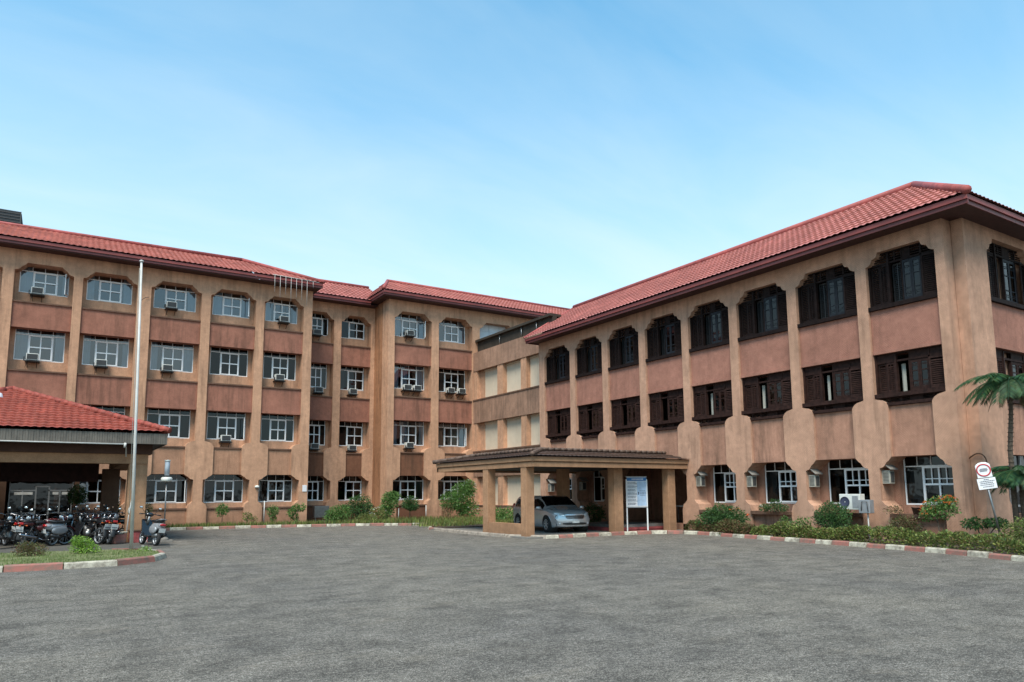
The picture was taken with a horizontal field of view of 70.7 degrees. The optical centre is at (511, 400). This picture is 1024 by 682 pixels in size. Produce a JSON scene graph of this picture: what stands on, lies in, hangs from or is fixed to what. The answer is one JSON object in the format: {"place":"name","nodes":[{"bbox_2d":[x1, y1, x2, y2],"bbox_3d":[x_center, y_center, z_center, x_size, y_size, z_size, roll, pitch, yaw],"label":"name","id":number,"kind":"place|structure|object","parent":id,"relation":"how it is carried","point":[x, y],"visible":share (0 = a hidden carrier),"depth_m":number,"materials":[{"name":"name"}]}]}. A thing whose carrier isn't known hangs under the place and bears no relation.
{"place":"outdoors","nodes":[
{"label":"outdoors","id":0,"kind":"place"},
{"bbox_2d":[0,548,158,570],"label":"lawn","id":1,"kind":"structure","parent":0,"point":[59,552],"depth_m":18.29,"materials":[{"name":"plant"}]},
{"bbox_2d":[10,540,49,556],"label":"shrub","id":2,"kind":"object","parent":1,"relation":"on","point":[29,548],"visible":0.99,"depth_m":18.50,"materials":[{"name":"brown plant"}]},
{"bbox_2d":[67,534,101,553],"bbox_3d":[-11.423,3.828,19.308,0.831,0.580,0.667,4,-9,-32],"label":"shrub","id":3,"kind":"object","parent":1,"relation":"on","point":[83,545],"visible":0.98,"depth_m":19.23,"materials":[{"name":"green plant"}]},
{"bbox_2d":[124,260,143,549],"bbox_3d":[-10.882,0.032,20.918,0.320,8.490,0.320,3,-8,-32],"label":"flagpole","id":4,"kind":"object","parent":1,"relation":"on","point":[135,428],"visible":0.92,"depth_m":20.82,"materials":[{"name":"white metal"}]},
{"bbox_2d":[0,535,170,552],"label":"path","id":5,"kind":"structure","parent":0,"point":[10,545],"depth_m":23.55,"materials":[{"name":"grey concrete"}]},
{"bbox_2d":[0,507,32,544],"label":"motorcycle","id":6,"kind":"object","parent":5,"relation":"on","point":[8,534],"visible":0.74,"depth_m":23.11,"materials":[{"name":"metal"}]},
{"bbox_2d":[15,506,51,546],"bbox_3d":[-15.930,4.158,23.849,0.824,1.265,1.977,9,-10,-16],"label":"motorcycle","id":7,"kind":"object","parent":5,"relation":"on","point":[19,530],"visible":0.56,"depth_m":23.39,"materials":[{"name":"metal"}]},
{"bbox_2d":[12,506,75,545],"bbox_3d":[-15.319,4.130,23.722,0.824,1.280,1.977,3,-4,30],"label":"motorcycle","id":8,"kind":"object","parent":5,"relation":"on","point":[38,526],"visible":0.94,"depth_m":23.46,"materials":[{"name":"metal"}]},
{"bbox_2d":[41,506,89,545],"bbox_3d":[-15.000,4.219,24.372,0.750,1.262,1.810,4,-6,18],"label":"scooter","id":9,"kind":"object","parent":5,"relation":"on","point":[56,527],"visible":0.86,"depth_m":23.97,"materials":[{"name":"metal"}]},
{"bbox_2d":[0,386,171,541],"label":"carport","id":10,"kind":"object","parent":5,"relation":"on","point":[45,438],"visible":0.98,"depth_m":25.60,"materials":[{"name":"red tile"}]},
{"bbox_2d":[74,506,111,544],"bbox_3d":[-14.400,4.255,24.701,1.977,1.265,0.824,-5,-15,29],"label":"motorcycle","id":11,"kind":"object","parent":5,"relation":"on","point":[87,531],"visible":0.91,"depth_m":24.43,"materials":[{"name":"metal"}]},
{"bbox_2d":[96,505,121,543],"bbox_3d":[-13.926,4.280,24.909,0.824,1.265,1.977,16,-16,-38],"label":"motorcycle","id":12,"kind":"object","parent":5,"relation":"on","point":[113,528],"visible":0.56,"depth_m":24.33,"materials":[{"name":"metal"}]},
{"bbox_2d":[139,506,166,545],"bbox_3d":[-11.947,4.158,24.002,1.810,1.262,0.750,-7,-17,43],"label":"scooter","id":13,"kind":"object","parent":5,"relation":"on","point":[154,529],"visible":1,"depth_m":23.68,"materials":[{"name":"metal"}]},
{"bbox_2d":[160,460,172,541],"bbox_3d":[-12.353,3.560,25.782,0.560,2.910,0.440,4,-9,-32],"label":"lamp post","id":14,"kind":"object","parent":5,"relation":"on","point":[166,479],"visible":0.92,"depth_m":25.77,"materials":[{"name":"metal"}]},
{"bbox_2d":[0,221,586,531],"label":"office building","id":15,"kind":"structure","parent":0,"point":[224,344],"depth_m":40.03,"materials":[{"name":"beige paint"}]},
{"bbox_2d":[0,209,22,223],"bbox_3d":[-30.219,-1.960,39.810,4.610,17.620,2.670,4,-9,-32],"label":"water tank","id":16,"kind":"object","parent":15,"relation":"on","point":[11,216],"visible":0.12,"depth_m":40.64,"materials":[{"name":"grey metal"}]},
{"bbox_2d":[13,329,65,362],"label":"window","id":17,"kind":"structure","parent":15,"relation":"in","point":[22,346],"depth_m":35.08,"materials":[{"name":"grey glass"}]},
{"bbox_2d":[6,482,72,531],"bbox_3d":[-21.577,4.715,33.030,2.460,2.550,0.080,4,-9,-32],"label":"entrance door","id":18,"kind":"structure","parent":15,"relation":"in","point":[37,495],"depth_m":33.07,"materials":[{"name":"black glass"}]},
{"bbox_2d":[19,267,69,296],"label":"window","id":19,"kind":"structure","parent":15,"relation":"in","point":[27,276],"depth_m":35.42,"materials":[{"name":"white paint"}]},
{"bbox_2d":[82,335,128,367],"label":"window","id":20,"kind":"structure","parent":15,"relation":"in","point":[87,340],"depth_m":36.65,"materials":[{"name":"grey glass"}]},
{"bbox_2d":[86,276,132,304],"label":"window","id":21,"kind":"structure","parent":15,"relation":"in","point":[127,296],"depth_m":37.10,"materials":[{"name":"white paint"}]},
{"bbox_2d":[146,474,186,502],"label":"window","id":22,"kind":"structure","parent":15,"relation":"in","point":[177,488],"depth_m":37.48,"materials":[{"name":"white paint"}]},
{"bbox_2d":[147,408,190,438],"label":"window","id":23,"kind":"structure","parent":15,"relation":"in","point":[178,420],"depth_m":38.02,"materials":[{"name":"grey glass"}]},
{"bbox_2d":[150,342,193,372],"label":"window","id":24,"kind":"structure","parent":15,"relation":"in","point":[187,358],"depth_m":38.50,"materials":[{"name":"grey glass"}]},
{"bbox_2d":[153,287,195,311],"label":"window","id":25,"kind":"structure","parent":15,"relation":"in","point":[191,295],"depth_m":39.08,"materials":[{"name":"white paint"}]},
{"bbox_2d":[204,475,242,502],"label":"window","id":26,"kind":"structure","parent":15,"relation":"in","point":[217,488],"depth_m":38.97,"materials":[{"name":"white paint"}]},
{"bbox_2d":[207,411,245,439],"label":"window","id":27,"kind":"structure","parent":15,"relation":"in","point":[218,423],"depth_m":39.42,"materials":[{"name":"grey glass"}]},
{"bbox_2d":[210,347,247,376],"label":"window","id":28,"kind":"structure","parent":15,"relation":"in","point":[230,362],"depth_m":39.85,"materials":[{"name":"grey glass"}]},
{"bbox_2d":[212,292,249,318],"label":"window","id":29,"kind":"structure","parent":15,"relation":"in","point":[220,307],"depth_m":40.25,"materials":[{"name":"white paint"}]},
{"bbox_2d":[258,475,291,501],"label":"window","id":30,"kind":"structure","parent":15,"relation":"in","point":[272,488],"depth_m":40.44,"materials":[{"name":"black glass"}]},
{"bbox_2d":[261,414,293,441],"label":"window","id":31,"kind":"structure","parent":15,"relation":"in","point":[273,427],"depth_m":40.87,"materials":[{"name":"grey glass"}]},
{"bbox_2d":[263,352,295,380],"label":"window","id":32,"kind":"structure","parent":15,"relation":"in","point":[274,363],"depth_m":41.32,"materials":[{"name":"grey glass"}]},
{"bbox_2d":[265,299,296,323],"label":"window","id":33,"kind":"structure","parent":15,"relation":"in","point":[269,304],"depth_m":41.54,"materials":[{"name":"white paint"}]},
{"bbox_2d":[307,476,323,500],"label":"window","id":34,"kind":"structure","parent":15,"relation":"in","point":[315,489],"depth_m":43.89,"materials":[{"name":"black glass"}]},
{"bbox_2d":[309,420,324,444],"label":"window","id":35,"kind":"structure","parent":15,"relation":"in","point":[316,428],"depth_m":44.33,"materials":[{"name":"white paint"}]},
{"bbox_2d":[310,364,326,388],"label":"window","id":36,"kind":"structure","parent":15,"relation":"in","point":[318,371],"depth_m":44.78,"materials":[{"name":"grey glass"}]},
{"bbox_2d":[312,314,327,335],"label":"window","id":37,"kind":"structure","parent":15,"relation":"in","point":[319,321],"depth_m":45.20,"materials":[{"name":"white paint"}]},
{"bbox_2d":[338,476,361,500],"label":"window","id":38,"kind":"structure","parent":15,"relation":"in","point":[348,486],"depth_m":45.04,"materials":[{"name":"white paint"}]},
{"bbox_2d":[339,422,362,445],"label":"window","id":39,"kind":"structure","parent":15,"relation":"in","point":[350,433],"depth_m":45.48,"materials":[{"name":"glass"}]},
{"bbox_2d":[340,366,363,390],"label":"window","id":40,"kind":"structure","parent":15,"relation":"in","point":[351,377],"depth_m":45.93,"materials":[{"name":"white paint"}]},
{"bbox_2d":[341,318,364,339],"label":"window","id":41,"kind":"structure","parent":15,"relation":"in","point":[351,328],"depth_m":46.33,"materials":[{"name":"white paint"}]},
{"bbox_2d":[393,476,422,499],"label":"window","id":42,"kind":"structure","parent":15,"relation":"in","point":[406,485],"depth_m":44.78,"materials":[{"name":"glass"}]},
{"bbox_2d":[393,421,423,445],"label":"window","id":43,"kind":"structure","parent":15,"relation":"in","point":[403,427],"depth_m":45.12,"materials":[{"name":"white paint"}]},
{"bbox_2d":[394,364,423,389],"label":"window","id":44,"kind":"structure","parent":15,"relation":"in","point":[419,379],"depth_m":45.59,"materials":[{"name":"grey glass"}]},
{"bbox_2d":[395,314,425,338],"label":"window","id":45,"kind":"structure","parent":15,"relation":"in","point":[399,327],"depth_m":45.94,"materials":[{"name":"white paint"}]},
{"bbox_2d":[438,476,464,499],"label":"window","id":46,"kind":"structure","parent":15,"relation":"in","point":[446,483],"depth_m":46.20,"materials":[{"name":"glass"}]},
{"bbox_2d":[439,369,464,392],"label":"window","id":47,"kind":"structure","parent":15,"relation":"in","point":[455,379],"depth_m":47.18,"materials":[{"name":"white paint"}]},
{"bbox_2d":[439,322,464,343],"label":"window","id":48,"kind":"structure","parent":15,"relation":"in","point":[460,334],"depth_m":47.95,"materials":[{"name":"white paint"}]},
{"bbox_2d":[441,423,465,446],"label":"window","id":49,"kind":"structure","parent":15,"relation":"in","point":[459,428],"depth_m":46.97,"materials":[{"name":"white paint"}]},
{"bbox_2d":[0,526,1023,681],"bbox_3d":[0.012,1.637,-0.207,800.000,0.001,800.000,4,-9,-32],"label":"ground","id":50,"kind":"structure","parent":0,"point":[361,604],"depth_m":10.02,"materials":[{"name":"grey asphalt"}]},
{"bbox_2d":[66,484,89,525],"bbox_3d":[-19.664,4.834,32.636,0.919,2.192,0.894,4,-9,-32],"label":"potted tree","id":51,"kind":"object","parent":50,"relation":"on","point":[74,494],"visible":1,"depth_m":32.62,"materials":[{"name":"green plant"}]},
{"bbox_2d":[0,548,165,572],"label":"kerb","id":52,"kind":"structure","parent":50,"relation":"on","point":[161,554],"depth_m":16.56,"materials":[{"name":"red paint"}]},
{"bbox_2d":[165,523,434,529],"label":"kerb","id":53,"kind":"structure","parent":50,"relation":"on","point":[294,525],"depth_m":35.98,"materials":[{"name":"red paint"}]},
{"bbox_2d":[165,514,513,529],"bbox_3d":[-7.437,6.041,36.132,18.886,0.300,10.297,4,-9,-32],"label":"ground cover","id":54,"kind":"object","parent":50,"relation":"on","point":[447,521],"visible":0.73,"depth_m":36.83,"materials":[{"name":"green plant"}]},
{"bbox_2d":[322,503,353,521],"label":"shrub","id":55,"kind":"object","parent":54,"relation":"on","point":[340,512],"visible":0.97,"depth_m":39.17,"materials":[{"name":"green plant"}]},
{"bbox_2d":[343,493,373,518],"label":"shrub","id":56,"kind":"object","parent":54,"relation":"on","point":[360,506],"visible":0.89,"depth_m":40.81,"materials":[{"name":"green plant"}]},
{"bbox_2d":[377,490,400,518],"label":"shrub","id":57,"kind":"object","parent":54,"relation":"on","point":[390,502],"visible":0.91,"depth_m":41.70,"materials":[{"name":"green plant"}]},
{"bbox_2d":[439,479,482,516],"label":"shrub","id":58,"kind":"object","parent":54,"relation":"on","point":[463,504],"visible":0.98,"depth_m":42.88,"materials":[{"name":"green plant"}]},
{"bbox_2d":[433,528,545,538],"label":"kerb","id":59,"kind":"structure","parent":50,"relation":"on","point":[476,533],"depth_m":28.07,"materials":[{"name":"white concrete"}]},
{"bbox_2d":[473,313,560,516],"bbox_3d":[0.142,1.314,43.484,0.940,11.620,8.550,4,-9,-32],"label":"office building","id":60,"kind":"structure","parent":50,"relation":"on","point":[506,411],"depth_m":43.73,"materials":[{"name":"beige paint"}]},
{"bbox_2d":[513,495,589,532],"bbox_3d":[1.603,4.737,30.398,2.195,1.508,4.655,3,-8,-23],"label":"parked car","id":61,"kind":"object","parent":50,"relation":"on","point":[553,513],"visible":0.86,"depth_m":28.99,"materials":[{"name":"silver metal"}]},
{"bbox_2d":[432,447,688,536],"bbox_3d":[1.891,3.884,31.036,7.944,3.367,8.107,4,-9,-32],"label":"entrance canopy","id":62,"kind":"object","parent":50,"relation":"on","point":[563,464],"visible":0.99,"depth_m":28.66,"materials":[{"name":"paint"}]},
{"bbox_2d":[523,181,1023,543],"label":"office building","id":63,"kind":"structure","parent":50,"relation":"on","point":[849,348],"depth_m":25.54,"materials":[{"name":"beige paint"}]},
{"bbox_2d":[545,346,569,384],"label":"window","id":64,"kind":"structure","parent":63,"relation":"in","point":[563,369],"depth_m":38.59,"materials":[{"name":"brown wood"}]},
{"bbox_2d":[546,408,570,441],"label":"window","id":65,"kind":"structure","parent":63,"relation":"in","point":[565,427],"depth_m":38.16,"materials":[{"name":"brown wood"}]},
{"bbox_2d":[575,337,601,377],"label":"window","id":66,"kind":"structure","parent":63,"relation":"in","point":[595,366],"depth_m":36.36,"materials":[{"name":"brown wood"}]},
{"bbox_2d":[576,402,602,438],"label":"window","id":67,"kind":"structure","parent":63,"relation":"in","point":[597,408],"depth_m":35.93,"materials":[{"name":"brown wood"}]},
{"bbox_2d":[594,471,604,501],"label":"window","id":68,"kind":"structure","parent":63,"relation":"in","point":[599,481],"depth_m":36.14,"materials":[{"name":"black glass"}]},
{"bbox_2d":[608,326,638,370],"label":"window","id":69,"kind":"structure","parent":63,"relation":"in","point":[630,343],"depth_m":34.14,"materials":[{"name":"brown wood"}]},
{"bbox_2d":[610,396,640,434],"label":"window","id":70,"kind":"structure","parent":63,"relation":"in","point":[633,410],"depth_m":33.71,"materials":[{"name":"brown wood"}]},
{"bbox_2d":[645,314,681,361],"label":"window","id":71,"kind":"structure","parent":63,"relation":"in","point":[671,340],"depth_m":31.91,"materials":[{"name":"brown wood"}]},
{"bbox_2d":[648,389,683,430],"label":"window","id":72,"kind":"structure","parent":63,"relation":"in","point":[675,416],"depth_m":31.46,"materials":[{"name":"brown wood"}]},
{"bbox_2d":[689,301,729,352],"bbox_3d":[8.183,-3.095,29.698,0.380,1.890,2.180,4,-9,-32],"label":"window","id":73,"kind":"structure","parent":63,"relation":"in","point":[716,319],"depth_m":29.71,"materials":[{"name":"brown wood"}]},
{"bbox_2d":[692,380,732,425],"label":"window","id":74,"kind":"structure","parent":63,"relation":"in","point":[720,395],"depth_m":29.28,"materials":[{"name":"brown wood"}]},
{"bbox_2d":[713,465,736,502],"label":"window","id":75,"kind":"structure","parent":63,"relation":"in","point":[724,478],"depth_m":29.37,"materials":[{"name":"glass"}]},
{"bbox_2d":[738,284,787,341],"bbox_3d":[9.596,-3.386,27.481,0.380,1.890,2.310,4,-9,-32],"label":"window","id":76,"kind":"structure","parent":63,"relation":"in","point":[771,305],"depth_m":27.48,"materials":[{"name":"brown wood"}]},
{"bbox_2d":[741,370,792,420],"bbox_3d":[9.640,-0.165,27.087,0.390,1.700,2.310,4,-9,-32],"label":"window","id":77,"kind":"structure","parent":63,"relation":"in","point":[777,401],"depth_m":27.05,"materials":[{"name":"brown wood"}]},
{"bbox_2d":[758,498,788,511],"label":"planter plant","id":78,"kind":"object","parent":63,"relation":"on","point":[775,505],"visible":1,"depth_m":25.93,"materials":[{"name":"green plant"}]},
{"bbox_2d":[765,462,797,503],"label":"window","id":79,"kind":"structure","parent":63,"relation":"in","point":[781,481],"depth_m":27.10,"materials":[{"name":"glass"}]},
{"bbox_2d":[797,265,856,327],"bbox_3d":[11.038,-3.683,25.218,0.380,1.890,2.310,4,-9,-32],"label":"window","id":80,"kind":"structure","parent":63,"relation":"in","point":[837,299],"depth_m":25.20,"materials":[{"name":"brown wood"}]},
{"bbox_2d":[802,359,862,413],"bbox_3d":[11.081,-0.462,24.823,0.388,1.700,2.310,4,-9,-32],"label":"window","id":81,"kind":"structure","parent":63,"relation":"in","point":[844,386],"depth_m":24.76,"materials":[{"name":"brown wood"}]},
{"bbox_2d":[828,459,869,503],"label":"window","id":82,"kind":"structure","parent":63,"relation":"in","point":[845,476],"depth_m":24.85,"materials":[{"name":"glass"}]},
{"bbox_2d":[838,494,864,511],"bbox_3d":[11.048,3.323,23.429,0.345,0.600,0.800,4,-9,-32],"label":"condenser","id":83,"kind":"object","parent":63,"relation":"on","point":[850,501],"visible":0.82,"depth_m":23.32,"materials":[{"name":"white metal"}]},
{"bbox_2d":[868,242,937,311],"bbox_3d":[12.451,-3.974,23.001,0.380,1.890,2.220,4,-9,-32],"label":"window","id":84,"kind":"structure","parent":63,"relation":"in","point":[914,283],"depth_m":22.98,"materials":[{"name":"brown wood"}]},
{"bbox_2d":[874,345,945,405],"bbox_3d":[12.495,-0.753,22.607,0.389,1.700,2.220,4,-9,-32],"label":"window","id":85,"kind":"structure","parent":63,"relation":"in","point":[923,375],"depth_m":22.53,"materials":[{"name":"brown wood"}]},
{"bbox_2d":[903,456,954,504],"bbox_3d":[13.067,2.413,22.448,0.084,1.630,1.720,4,-9,-32],"label":"window","id":86,"kind":"structure","parent":63,"relation":"in","point":[926,477],"depth_m":22.60,"materials":[{"name":"glass"}]},
{"bbox_2d":[987,243,1023,310],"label":"window","id":87,"kind":"structure","parent":63,"relation":"in","point":[1009,287],"depth_m":23.46,"materials":[{"name":"brown wood"}]},
{"bbox_2d":[996,349,1023,404],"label":"window","id":88,"kind":"structure","parent":63,"relation":"in","point":[1015,360],"depth_m":23.05,"materials":[{"name":"brown wood"}]},
{"bbox_2d":[545,530,1023,561],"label":"kerb","id":89,"kind":"structure","parent":50,"relation":"on","point":[982,554],"depth_m":22.25,"materials":[{"name":"red paint"}]},
{"bbox_2d":[667,529,1023,555],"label":"flower bed","id":90,"kind":"object","parent":50,"relation":"on","point":[938,545],"visible":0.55,"depth_m":20.47,"materials":[{"name":"soil"}]},
{"bbox_2d":[684,518,757,535],"bbox_3d":[7.825,4.672,27.061,0.960,0.604,3.378,3,-8,-25],"label":"hedge","id":91,"kind":"object","parent":90,"relation":"on","point":[737,527],"visible":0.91,"depth_m":26.56,"materials":[{"name":"green plant"}]},
{"bbox_2d":[694,502,750,531],"bbox_3d":[7.956,4.407,27.236,1.180,1.205,2.436,4,-9,-32],"label":"shrub","id":92,"kind":"object","parent":90,"relation":"on","point":[716,514],"visible":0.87,"depth_m":27.09,"materials":[{"name":"green plant"}]},
{"bbox_2d":[749,520,881,541],"bbox_3d":[9.640,4.201,23.361,0.923,0.612,4.756,3,-8,-24],"label":"hedge","id":93,"kind":"object","parent":90,"relation":"on","point":[788,529],"visible":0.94,"depth_m":22.92,"materials":[{"name":"green plant"}]},
{"bbox_2d":[811,500,854,528],"bbox_3d":[10.441,3.844,23.393,1.353,1.248,1.287,4,-9,-32],"label":"shrub","id":94,"kind":"object","parent":90,"relation":"on","point":[833,516],"visible":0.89,"depth_m":23.27,"materials":[{"name":"green plant"}]},
{"bbox_2d":[858,500,873,538],"bbox_3d":[11.172,3.762,22.722,0.272,1.290,0.380,4,-9,-32],"label":"sign board on post","id":95,"kind":"object","parent":90,"relation":"on","point":[866,506],"visible":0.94,"depth_m":22.68,"materials":[{"name":"silver metal"}]},
{"bbox_2d":[888,512,925,543],"bbox_3d":[11.561,3.721,21.108,0.805,0.927,1.126,4,-9,-32],"label":"shrub","id":96,"kind":"object","parent":90,"relation":"on","point":[906,524],"visible":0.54,"depth_m":21.05,"materials":[{"name":"green plant"}]},
{"bbox_2d":[918,494,961,538],"bbox_3d":[12.119,3.358,20.453,0.826,1.421,1.203,4,-9,-32],"label":"flowering bush","id":97,"kind":"object","parent":90,"relation":"on","point":[930,513],"visible":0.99,"depth_m":20.39,"materials":[{"name":"green plant"}]},
{"bbox_2d":[870,524,1023,555],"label":"hedge","id":98,"kind":"object","parent":90,"relation":"on","point":[967,540],"visible":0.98,"depth_m":18.88,"materials":[{"name":"green plant"}]},
{"bbox_2d":[959,516,1010,546],"bbox_3d":[12.781,3.524,19.485,0.675,0.838,1.287,4,-9,-32],"label":"shrub","id":99,"kind":"object","parent":90,"relation":"on","point":[978,525],"visible":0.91,"depth_m":19.45,"materials":[{"name":"green plant"}]},
{"bbox_2d":[955,373,1023,539],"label":"palm tree","id":100,"kind":"object","parent":90,"relation":"on","point":[1012,385],"visible":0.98,"depth_m":19.25,"materials":[{"name":"green plant"}]},
{"bbox_2d":[975,462,1004,547],"bbox_3d":[12.358,2.734,18.664,0.513,2.299,0.079,-4,-8,27],"label":"parking sign","id":101,"kind":"object","parent":90,"relation":"on","point":[983,470],"visible":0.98,"depth_m":18.74,"materials":[{"name":"metal"}]},
{"bbox_2d":[987,465,1023,529],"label":"palm tree","id":102,"kind":"object","parent":90,"relation":"on","point":[1005,476],"visible":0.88,"depth_m":18.96,"materials":[{"name":"green plant"}]},
{"bbox_2d":[996,516,1023,549],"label":"shrub","id":103,"kind":"object","parent":90,"relation":"on","point":[1017,534],"visible":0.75,"depth_m":18.29,"materials":[{"name":"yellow plant"}]},
{"bbox_2d":[0,0,1023,308],"label":"sky","id":104,"kind":"structure","parent":0,"point":[560,153],"materials":[{"name":"blue"}]},
{"bbox_2d":[431,526,679,538],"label":"pavement","id":105,"kind":"structure","parent":0,"point":[539,530],"depth_m":29.25,"materials":[{"name":"concrete"}]},
{"bbox_2d":[584,503,605,521],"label":"shrub","id":106,"kind":"object","parent":105,"relation":"on","point":[600,512],"visible":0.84,"depth_m":33.18,"materials":[{"name":"green plant"}]},
{"bbox_2d":[625,476,648,530],"bbox_3d":[5.063,4.163,29.251,0.898,2.200,0.060,1,-7,-8],"label":"notice board","id":107,"kind":"object","parent":105,"relation":"on","point":[636,492],"visible":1,"depth_m":29.28,"materials":[{"name":"white paint"}]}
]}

